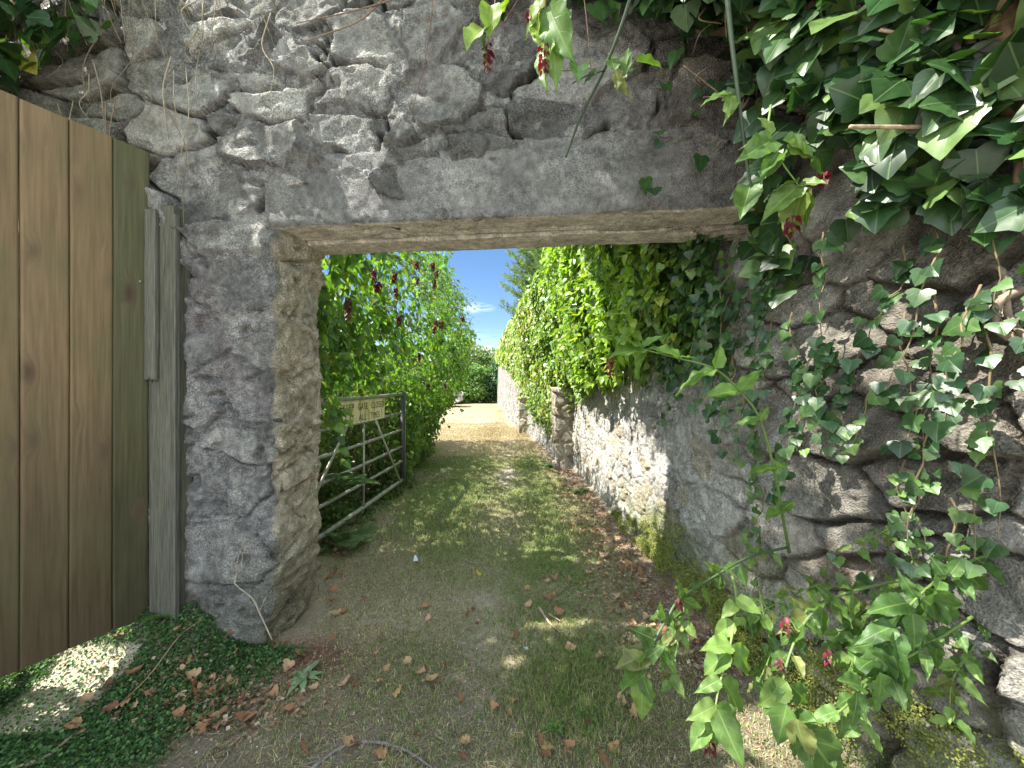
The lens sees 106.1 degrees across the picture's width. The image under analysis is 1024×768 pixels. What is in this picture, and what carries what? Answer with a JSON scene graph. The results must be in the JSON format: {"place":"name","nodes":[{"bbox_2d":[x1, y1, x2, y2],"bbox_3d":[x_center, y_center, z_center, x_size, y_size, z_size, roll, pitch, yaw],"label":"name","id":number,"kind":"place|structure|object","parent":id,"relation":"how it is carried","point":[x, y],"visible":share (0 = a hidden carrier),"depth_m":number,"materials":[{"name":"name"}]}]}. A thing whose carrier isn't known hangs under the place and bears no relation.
{"place":"outdoors","nodes":[
{"label":"outdoors","id":0,"kind":"place"},
{"bbox_2d":[0,478,795,767],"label":"fallen leaves","id":1,"kind":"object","parent":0,"point":[396,752],"depth_m":1.52,"materials":[{"name":"plant"}]},
{"bbox_2d":[0,402,859,767],"bbox_3d":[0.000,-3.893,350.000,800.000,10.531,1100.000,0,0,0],"label":"ground","id":2,"kind":"structure","parent":0,"point":[294,636],"depth_m":1.79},
{"bbox_2d":[11,727,85,767],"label":"fallen stick","id":3,"kind":"object","parent":2,"relation":"on","point":[62,744],"visible":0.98,"depth_m":1.37,"materials":[{"name":"wood"}]},
{"bbox_2d":[0,602,309,767],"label":"ground cover","id":4,"kind":"object","parent":2,"relation":"on","point":[53,738],"visible":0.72,"depth_m":1.62,"materials":[{"name":"green plant"}]},
{"bbox_2d":[63,716,81,728],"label":"fallen leaf","id":5,"kind":"object","parent":4,"relation":"on","point":[78,720],"visible":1,"depth_m":1.47,"materials":[{"name":"plant"}]},
{"bbox_2d":[78,691,95,701],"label":"fallen leaf","id":6,"kind":"object","parent":4,"relation":"on","point":[86,696],"visible":1,"depth_m":1.61,"materials":[{"name":"plant"}]},
{"bbox_2d":[103,678,111,687],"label":"fallen leaf","id":7,"kind":"object","parent":4,"relation":"on","point":[108,681],"visible":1,"depth_m":1.67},
{"bbox_2d":[101,700,118,711],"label":"fallen leaf","id":8,"kind":"object","parent":4,"relation":"on","point":[112,705],"visible":1,"depth_m":1.54,"materials":[{"name":"plant"}]},
{"bbox_2d":[120,693,134,706],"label":"fallen leaf","id":9,"kind":"object","parent":4,"relation":"on","point":[124,702],"visible":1,"depth_m":1.56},
{"bbox_2d":[126,664,143,672],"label":"fallen leaf","id":10,"kind":"object","parent":4,"relation":"on","point":[135,669],"visible":1,"depth_m":1.70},
{"bbox_2d":[115,619,202,708],"bbox_3d":[-1.577,1.233,1.731,0.039,0.132,0.381,0,0,7],"label":"fallen twig","id":11,"kind":"object","parent":4,"relation":"on","point":[154,668],"visible":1,"depth_m":1.71,"materials":[{"name":"wood"}]},
{"bbox_2d":[163,690,186,703],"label":"fallen leaf","id":12,"kind":"object","parent":4,"relation":"on","point":[183,693],"visible":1,"depth_m":1.61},
{"bbox_2d":[171,664,185,675],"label":"fallen leaf","id":13,"kind":"object","parent":4,"relation":"on","point":[182,666],"visible":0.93,"depth_m":1.74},
{"bbox_2d":[172,704,185,716],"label":"fallen leaf","id":14,"kind":"object","parent":4,"relation":"on","point":[178,711],"visible":1,"depth_m":1.52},
{"bbox_2d":[185,654,193,667],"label":"fallen leaf","id":15,"kind":"object","parent":4,"relation":"on","point":[190,657],"visible":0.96,"depth_m":1.77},
{"bbox_2d":[185,667,201,680],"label":"fallen leaf","id":16,"kind":"object","parent":4,"relation":"on","point":[195,672],"visible":0.97,"depth_m":1.70,"materials":[{"name":"plant"}]},
{"bbox_2d":[193,687,205,696],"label":"fallen leaf","id":17,"kind":"object","parent":4,"relation":"on","point":[195,691],"visible":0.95,"depth_m":1.61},
{"bbox_2d":[198,723,205,734],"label":"fallen leaf","id":18,"kind":"object","parent":4,"relation":"on","point":[202,729],"visible":1,"depth_m":1.43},
{"bbox_2d":[196,717,215,729],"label":"fallen leaf","id":19,"kind":"object","parent":4,"relation":"on","point":[198,724],"visible":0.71,"depth_m":1.48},
{"bbox_2d":[205,683,224,694],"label":"fallen leaf","id":20,"kind":"object","parent":4,"relation":"on","point":[214,688],"visible":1,"depth_m":1.63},
{"bbox_2d":[227,676,239,685],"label":"fallen leaf","id":21,"kind":"object","parent":4,"relation":"on","point":[231,678],"visible":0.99,"depth_m":1.69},
{"bbox_2d":[141,614,172,623],"bbox_3d":[-1.735,1.137,1.895,0.127,0.038,0.144,0,0,-39],"label":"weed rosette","id":22,"kind":"object","parent":2,"relation":"on","point":[154,616],"visible":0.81,"depth_m":1.87,"materials":[{"name":"green plant"}]},
{"bbox_2d":[209,706,227,716],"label":"fallen leaf","id":23,"kind":"object","parent":2,"relation":"on","point":[219,712],"visible":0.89,"depth_m":1.52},
{"bbox_2d":[235,710,255,721],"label":"fallen leaf","id":24,"kind":"object","parent":2,"relation":"on","point":[240,714],"visible":1,"depth_m":1.52,"materials":[{"name":"plant"}]},
{"bbox_2d":[281,703,295,710],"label":"fallen leaf","id":25,"kind":"object","parent":2,"relation":"on","point":[289,707],"visible":0.98,"depth_m":1.53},
{"bbox_2d":[283,659,323,697],"bbox_3d":[-0.955,1.328,1.726,0.210,0.058,0.231,0,0,0],"label":"weed rosette","id":26,"kind":"object","parent":2,"relation":"on","point":[300,677],"visible":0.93,"depth_m":1.73,"materials":[{"name":"green plant"}]},
{"bbox_2d":[301,739,308,753],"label":"fallen leaf","id":27,"kind":"object","parent":2,"relation":"on","point":[303,744],"visible":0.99,"depth_m":1.39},
{"bbox_2d":[308,682,317,689],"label":"fallen leaf","id":28,"kind":"object","parent":2,"relation":"on","point":[313,686],"visible":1,"depth_m":1.67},
{"bbox_2d":[329,583,339,591],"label":"fallen leaf","id":29,"kind":"object","parent":2,"relation":"on","point":[333,588],"visible":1,"depth_m":2.46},
{"bbox_2d":[329,608,340,615],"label":"fallen leaf","id":30,"kind":"object","parent":2,"relation":"on","point":[335,612],"visible":1,"depth_m":2.21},
{"bbox_2d":[337,674,350,685],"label":"fallen leaf","id":31,"kind":"object","parent":2,"relation":"on","point":[344,682],"visible":1,"depth_m":1.70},
{"bbox_2d":[342,735,354,746],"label":"fallen leaf","id":32,"kind":"object","parent":2,"relation":"on","point":[346,740],"visible":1,"depth_m":1.41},
{"bbox_2d":[325,524,379,548],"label":"fern","id":33,"kind":"object","parent":2,"relation":"on","point":[356,535],"visible":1,"depth_m":3.08,"materials":[{"name":"green plant"}]},
{"bbox_2d":[326,472,381,486],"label":"fern","id":34,"kind":"object","parent":2,"relation":"on","point":[347,475],"visible":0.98,"depth_m":3.25,"materials":[{"name":"green plant"}]},
{"bbox_2d":[302,739,432,767],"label":"surface root","id":35,"kind":"object","parent":2,"relation":"on","point":[317,762],"visible":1,"depth_m":1.38,"materials":[{"name":"grey plant"}]},
{"bbox_2d":[317,418,418,556],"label":"undergrowth","id":36,"kind":"object","parent":2,"relation":"on","point":[351,507],"visible":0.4,"depth_m":3.91,"materials":[{"name":"green plant"}]},
{"bbox_2d":[373,747,386,759],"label":"fallen leaf","id":37,"kind":"object","parent":2,"relation":"on","point":[379,752],"visible":1,"depth_m":1.36,"materials":[{"name":"plant"}]},
{"bbox_2d":[392,684,402,697],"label":"fallen leaf","id":38,"kind":"object","parent":2,"relation":"on","point":[396,692],"visible":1,"depth_m":1.63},
{"bbox_2d":[316,251,480,518],"bbox_3d":[-2.345,-0.414,5.453,3.664,3.717,6.766,0,0,0],"label":"flowering hedge","id":39,"kind":"object","parent":2,"relation":"on","point":[355,359],"visible":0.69,"depth_m":4.06,"materials":[{"name":"green plant"}]},
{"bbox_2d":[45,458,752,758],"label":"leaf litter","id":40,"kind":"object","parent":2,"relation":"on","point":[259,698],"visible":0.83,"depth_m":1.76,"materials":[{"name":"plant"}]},
{"bbox_2d":[191,676,196,691],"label":"fallen leaf","id":41,"kind":"object","parent":40,"relation":"on","point":[193,684],"visible":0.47,"depth_m":1.66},
{"bbox_2d":[268,683,278,696],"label":"fallen leaf","id":42,"kind":"object","parent":40,"relation":"on","point":[275,688],"visible":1,"depth_m":1.64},
{"bbox_2d":[283,658,294,671],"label":"fallen leaf","id":43,"kind":"object","parent":40,"relation":"on","point":[288,663],"visible":1,"depth_m":1.79,"materials":[{"name":"plant"}]},
{"bbox_2d":[0,0,805,645],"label":"stone wall","id":44,"kind":"structure","parent":2,"relation":"on","point":[302,170],"depth_m":1.90,"materials":[{"name":"stone"}]},
{"bbox_2d":[0,90,149,677],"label":"plank gate","id":45,"kind":"structure","parent":44,"relation":"attached to","point":[74,494],"depth_m":1.68,"materials":[{"name":"wood"}]},
{"bbox_2d":[0,0,279,94],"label":"wall ivy","id":46,"kind":"object","parent":44,"relation":"attached to","point":[13,60],"depth_m":1.88,"materials":[{"name":"green plant"}]},
{"bbox_2d":[12,0,273,221],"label":"dead creeper","id":47,"kind":"object","parent":44,"relation":"attached to","point":[104,112],"visible":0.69,"depth_m":1.91,"materials":[{"name":"beige plant"}]},
{"bbox_2d":[144,205,192,622],"bbox_3d":[-1.721,0.197,1.938,0.149,2.146,0.132,0,0,0],"label":"gate post","id":48,"kind":"object","parent":44,"relation":"attached to","point":[167,274],"visible":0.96,"depth_m":1.89,"materials":[{"name":"wood"}]},
{"bbox_2d":[234,540,272,640],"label":"dry stalk","id":49,"kind":"object","parent":44,"relation":"attached to","point":[250,596],"visible":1,"depth_m":1.87,"materials":[{"name":"beige plant"}]},
{"bbox_2d":[296,0,392,40],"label":"hanging twig","id":50,"kind":"object","parent":44,"relation":"hanging from","point":[376,5],"visible":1,"depth_m":1.66,"materials":[{"name":"wood"}]},
{"bbox_2d":[317,392,405,541],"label":"field gate","id":51,"kind":"structure","parent":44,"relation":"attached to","point":[402,448],"depth_m":3.84,"materials":[{"name":"metal"}]},
{"bbox_2d":[338,398,384,425],"bbox_3d":[-1.417,0.257,3.695,0.009,0.217,0.953,0,0,5],"label":"warning sign","id":52,"kind":"object","parent":51,"relation":"attached to","point":[364,410],"visible":0.89,"depth_m":3.72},
{"bbox_2d":[408,0,432,122],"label":"hanging twig","id":53,"kind":"object","parent":44,"relation":"hanging from","point":[425,56],"visible":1,"depth_m":1.51,"materials":[{"name":"wood"}]},
{"bbox_2d":[402,656,411,663],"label":"fallen leaf","id":54,"kind":"object","parent":2,"relation":"on","point":[407,658],"visible":1,"depth_m":1.83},
{"bbox_2d":[415,665,425,673],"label":"fallen leaf","id":55,"kind":"object","parent":2,"relation":"on","point":[422,669],"visible":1,"depth_m":1.76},
{"bbox_2d":[420,602,429,607],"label":"fallen leaf","id":56,"kind":"object","parent":2,"relation":"on","point":[424,604],"visible":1,"depth_m":2.28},
{"bbox_2d":[425,672,438,680],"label":"fallen leaf","id":57,"kind":"object","parent":2,"relation":"on","point":[434,676],"visible":1,"depth_m":1.72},
{"bbox_2d":[422,383,463,405],"bbox_3d":[-4.985,0.609,22.500,4.130,1.417,1.810,0,0,0],"label":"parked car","id":58,"kind":"object","parent":2,"relation":"on","point":[460,398],"visible":0.09,"depth_m":21.96,"materials":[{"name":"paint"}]},
{"bbox_2d":[422,339,494,378],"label":"house","id":59,"kind":"structure","parent":2,"relation":"on","point":[489,347],"depth_m":47.36,"materials":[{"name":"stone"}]},
{"bbox_2d":[458,691,463,701],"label":"fallen leaf","id":60,"kind":"object","parent":2,"relation":"on","point":[460,698],"visible":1,"depth_m":1.63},
{"bbox_2d":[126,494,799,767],"bbox_3d":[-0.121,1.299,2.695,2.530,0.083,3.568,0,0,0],"label":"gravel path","id":61,"kind":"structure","parent":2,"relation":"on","point":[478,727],"depth_m":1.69,"materials":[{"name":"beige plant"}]},
{"bbox_2d":[490,699,498,711],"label":"fallen leaf","id":62,"kind":"object","parent":61,"relation":"on","point":[493,703],"visible":1,"depth_m":1.59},
{"bbox_2d":[459,751,466,759],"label":"fallen leaf","id":63,"kind":"object","parent":2,"relation":"on","point":[462,754],"visible":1,"depth_m":1.38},
{"bbox_2d":[459,733,471,743],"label":"fallen leaf","id":64,"kind":"object","parent":2,"relation":"on","point":[463,739],"visible":1,"depth_m":1.44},
{"bbox_2d":[458,362,490,402],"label":"evergreen bush","id":65,"kind":"object","parent":2,"relation":"on","point":[478,392],"visible":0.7,"depth_m":26.08,"materials":[{"name":"green plant"}]},
{"bbox_2d":[465,342,495,372],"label":"evergreen bush","id":66,"kind":"object","parent":2,"relation":"on","point":[484,357],"visible":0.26,"depth_m":30.05,"materials":[{"name":"green plant"}]},
{"bbox_2d":[479,358,497,402],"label":"evergreen bush","id":67,"kind":"object","parent":2,"relation":"on","point":[492,384],"visible":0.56,"depth_m":26.75,"materials":[{"name":"green plant"}]},
{"bbox_2d":[517,395,527,433],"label":"stone buttress","id":68,"kind":"structure","parent":2,"relation":"on","point":[522,424],"depth_m":10.18,"materials":[{"name":"stone"}]},
{"bbox_2d":[193,401,857,767],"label":"grass","id":69,"kind":"structure","parent":2,"relation":"on","point":[469,490],"depth_m":2.19,"materials":[{"name":"plant"}]},
{"bbox_2d":[498,247,553,316],"bbox_3d":[0.886,-2.663,12.254,2.528,7.975,4.998,0,0,-10],"label":"cypress tree","id":70,"kind":"object","parent":2,"relation":"on","point":[530,263],"visible":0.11,"depth_m":12.04,"materials":[{"name":"green plant"}]},
{"bbox_2d":[538,732,549,746],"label":"fallen leaf","id":71,"kind":"object","parent":2,"relation":"on","point":[540,737],"visible":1,"depth_m":1.41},
{"bbox_2d":[540,748,550,757],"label":"fallen leaf","id":72,"kind":"object","parent":2,"relation":"on","point":[546,754],"visible":1,"depth_m":1.35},
{"bbox_2d":[541,742,553,751],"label":"fallen leaf","id":73,"kind":"object","parent":2,"relation":"on","point":[550,746],"visible":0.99,"depth_m":1.38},
{"bbox_2d":[538,606,560,632],"bbox_3d":[0.225,1.302,2.136,0.070,0.023,0.242,0,0,-26],"label":"fallen stick","id":74,"kind":"object","parent":2,"relation":"on","point":[544,616],"visible":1,"depth_m":2.15,"materials":[{"name":"wood"}]},
{"bbox_2d":[543,715,566,735],"bbox_3d":[0.167,1.308,1.477,0.083,0.024,0.091,0,0,23],"label":"weed rosette","id":75,"kind":"object","parent":2,"relation":"on","point":[553,729],"visible":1,"depth_m":1.47,"materials":[{"name":"green plant"}]},
{"bbox_2d":[554,605,563,615],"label":"fallen leaf","id":76,"kind":"object","parent":2,"relation":"on","point":[558,609],"visible":1,"depth_m":2.22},
{"bbox_2d":[546,546,575,595],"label":"fallen twig","id":77,"kind":"object","parent":2,"relation":"on","point":[574,567],"visible":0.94,"depth_m":2.77,"materials":[{"name":"wood"}]},
{"bbox_2d":[550,387,574,469],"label":"stone buttress","id":78,"kind":"structure","parent":2,"relation":"on","point":[562,431],"depth_m":5.89,"materials":[{"name":"stone"}]},
{"bbox_2d":[563,739,574,752],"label":"fallen leaf","id":79,"kind":"object","parent":2,"relation":"on","point":[569,742],"visible":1,"depth_m":1.40,"materials":[{"name":"plant"}]},
{"bbox_2d":[565,640,575,650],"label":"fallen leaf","id":80,"kind":"object","parent":2,"relation":"on","point":[568,644],"visible":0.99,"depth_m":1.91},
{"bbox_2d":[569,487,589,494],"bbox_3d":[0.819,1.284,4.628,0.268,0.072,0.251,0,0,0],"label":"weed rosette","id":81,"kind":"object","parent":2,"relation":"on","point":[581,490],"visible":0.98,"depth_m":4.62,"materials":[{"name":"green plant"}]},
{"bbox_2d":[573,705,598,729],"bbox_3d":[0.296,1.313,1.529,0.108,0.037,0.115,0,0,0],"label":"weed rosette","id":82,"kind":"object","parent":2,"relation":"on","point":[594,719],"visible":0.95,"depth_m":1.52,"materials":[{"name":"green plant"}]},
{"bbox_2d":[598,749,610,765],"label":"fallen leaf","id":83,"kind":"object","parent":2,"relation":"on","point":[604,756],"visible":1,"depth_m":1.34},
{"bbox_2d":[607,740,619,753],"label":"fallen leaf","id":84,"kind":"object","parent":2,"relation":"on","point":[610,746],"visible":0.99,"depth_m":1.39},
{"bbox_2d":[612,592,620,597],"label":"fallen leaf","id":85,"kind":"object","parent":2,"relation":"on","point":[616,595],"visible":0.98,"depth_m":2.38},
{"bbox_2d":[613,691,626,706],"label":"fallen leaf","id":86,"kind":"object","parent":2,"relation":"on","point":[624,701],"visible":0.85,"depth_m":1.59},
{"bbox_2d":[624,602,631,610],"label":"fallen leaf","id":87,"kind":"object","parent":2,"relation":"on","point":[627,605],"visible":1,"depth_m":2.27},
{"bbox_2d":[628,702,636,717],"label":"fallen leaf","id":88,"kind":"object","parent":2,"relation":"on","point":[633,707],"visible":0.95,"depth_m":1.54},
{"bbox_2d":[599,335,793,552],"bbox_3d":[0.699,0.257,1.252,0.908,0.802,0.157,0,0,-24],"label":"upright shoot","id":89,"kind":"object","parent":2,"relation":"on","point":[743,383],"visible":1,"depth_m":1.21,"materials":[{"name":"green plant"}]},
{"bbox_2d":[497,22,1023,767],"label":"stone wall","id":90,"kind":"structure","parent":2,"relation":"on","point":[631,462],"depth_m":1.43,"materials":[{"name":"stone"}]},
{"bbox_2d":[493,243,698,443],"bbox_3d":[0.031,-0.650,15.583,1.216,3.661,27.155,0,0,-4],"label":"wall ivy","id":91,"kind":"object","parent":90,"relation":"attached to","point":[578,315],"depth_m":3.58,"materials":[{"name":"green plant"}]},
{"bbox_2d":[488,0,1023,654],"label":"wall ivy","id":92,"kind":"object","parent":90,"relation":"attached to","point":[910,70],"depth_m":1.15,"materials":[{"name":"green plant"}]},
{"bbox_2d":[565,0,662,157],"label":"hanging cane","id":93,"kind":"object","parent":92,"relation":"hanging from","point":[622,65],"visible":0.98,"depth_m":1.05,"materials":[{"name":"green plant stem"}]},
{"bbox_2d":[463,0,596,92],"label":"flowering spray","id":94,"kind":"object","parent":93,"relation":"attached to","point":[549,28],"visible":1,"depth_m":1.01,"materials":[{"name":"green plant"}]},
{"bbox_2d":[615,546,787,720],"bbox_3d":[0.635,0.724,1.211,0.865,0.358,0.114,0,0,-32],"label":"flowering spray","id":95,"kind":"object","parent":92,"relation":"attached to","point":[634,660],"visible":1,"depth_m":1.04,"materials":[{"name":"green plant"}]},
{"bbox_2d":[660,607,696,698],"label":"leafy stem","id":96,"kind":"object","parent":95,"relation":"attached to","point":[685,627],"visible":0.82,"depth_m":1.07,"materials":[{"name":"green plant"}]},
{"bbox_2d":[686,566,760,767],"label":"flowering spray","id":97,"kind":"object","parent":92,"relation":"attached to","point":[715,724],"visible":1,"depth_m":1.00,"materials":[{"name":"green plant"}]},
{"bbox_2d":[701,0,762,220],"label":"hanging cane","id":98,"kind":"object","parent":92,"relation":"hanging from","point":[745,199],"visible":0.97,"depth_m":1.04,"materials":[{"name":"green plant"}]},
{"bbox_2d":[734,104,831,243],"bbox_3d":[0.669,-0.538,0.952,0.242,0.373,0.102,0,0,8],"label":"flowering spray","id":99,"kind":"object","parent":98,"relation":"attached to","point":[791,202],"visible":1,"depth_m":0.95,"materials":[{"name":"green plant"}]},
{"bbox_2d":[757,573,922,767],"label":"flowering spray","id":100,"kind":"object","parent":92,"relation":"attached to","point":[813,746],"visible":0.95,"depth_m":0.94,"materials":[{"name":"green plant"}]},
{"bbox_2d":[740,574,847,637],"bbox_3d":[0.861,0.674,1.192,0.366,0.165,0.107,0,0,-10],"label":"leafy stem","id":101,"kind":"object","parent":100,"relation":"attached to","point":[753,623],"visible":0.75,"depth_m":1.17,"materials":[{"name":"green plant"}]},
{"bbox_2d":[747,589,781,695],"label":"leafy stem","id":102,"kind":"object","parent":101,"relation":"attached to","point":[767,625],"visible":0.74,"depth_m":1.10,"materials":[{"name":"green plant"}]},
{"bbox_2d":[831,601,882,754],"bbox_3d":[0.924,0.751,1.031,0.281,0.283,0.108,0,0,-43],"label":"leafy stem","id":103,"kind":"object","parent":100,"relation":"attached to","point":[842,658],"visible":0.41,"depth_m":1.02,"materials":[{"name":"green plant"}]},
{"bbox_2d":[794,615,973,767],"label":"flowering spray","id":104,"kind":"object","parent":92,"relation":"attached to","point":[882,686],"visible":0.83,"depth_m":0.93,"materials":[{"name":"green plant"}]},
{"bbox_2d":[848,0,1023,184],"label":"woody shrub","id":105,"kind":"object","parent":92,"relation":"on","point":[1006,26],"visible":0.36,"depth_m":0.93,"materials":[{"name":"brown plant"}]},
{"bbox_2d":[818,548,929,665],"bbox_3d":[1.064,0.645,1.118,0.456,0.277,0.088,0,0,-17],"label":"leafy stem","id":106,"kind":"object","parent":90,"relation":"attached to","point":[826,643],"visible":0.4,"depth_m":1.09,"materials":[{"name":"green plant"}]},
{"bbox_2d":[834,511,920,563],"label":"leafy stem","id":107,"kind":"object","parent":90,"relation":"attached to","point":[887,538],"visible":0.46,"depth_m":1.22,"materials":[{"name":"green plant"}]},
{"bbox_2d":[822,544,1004,688],"bbox_3d":[1.117,0.620,1.022,0.678,0.333,0.129,0,0,-13],"label":"flowering spray","id":108,"kind":"object","parent":90,"relation":"attached to","point":[891,611],"visible":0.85,"depth_m":0.98,"materials":[{"name":"green plant"}]},
{"bbox_2d":[923,623,997,745],"bbox_3d":[1.219,0.742,1.030,0.307,0.263,0.112,0,0,-24],"label":"leafy stem","id":109,"kind":"object","parent":90,"relation":"attached to","point":[971,663],"visible":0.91,"depth_m":1.00,"materials":[{"name":"green plant"}]},
{"bbox_2d":[609,509,1023,767],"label":"moss","id":110,"kind":"object","parent":2,"relation":"on","point":[754,650],"visible":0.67,"depth_m":1.51,"materials":[{"name":"green plant"}]},
{"bbox_2d":[322,248,580,353],"label":"sky","id":111,"kind":"structure","parent":0,"point":[480,272],"materials":[{"name":"blue"}]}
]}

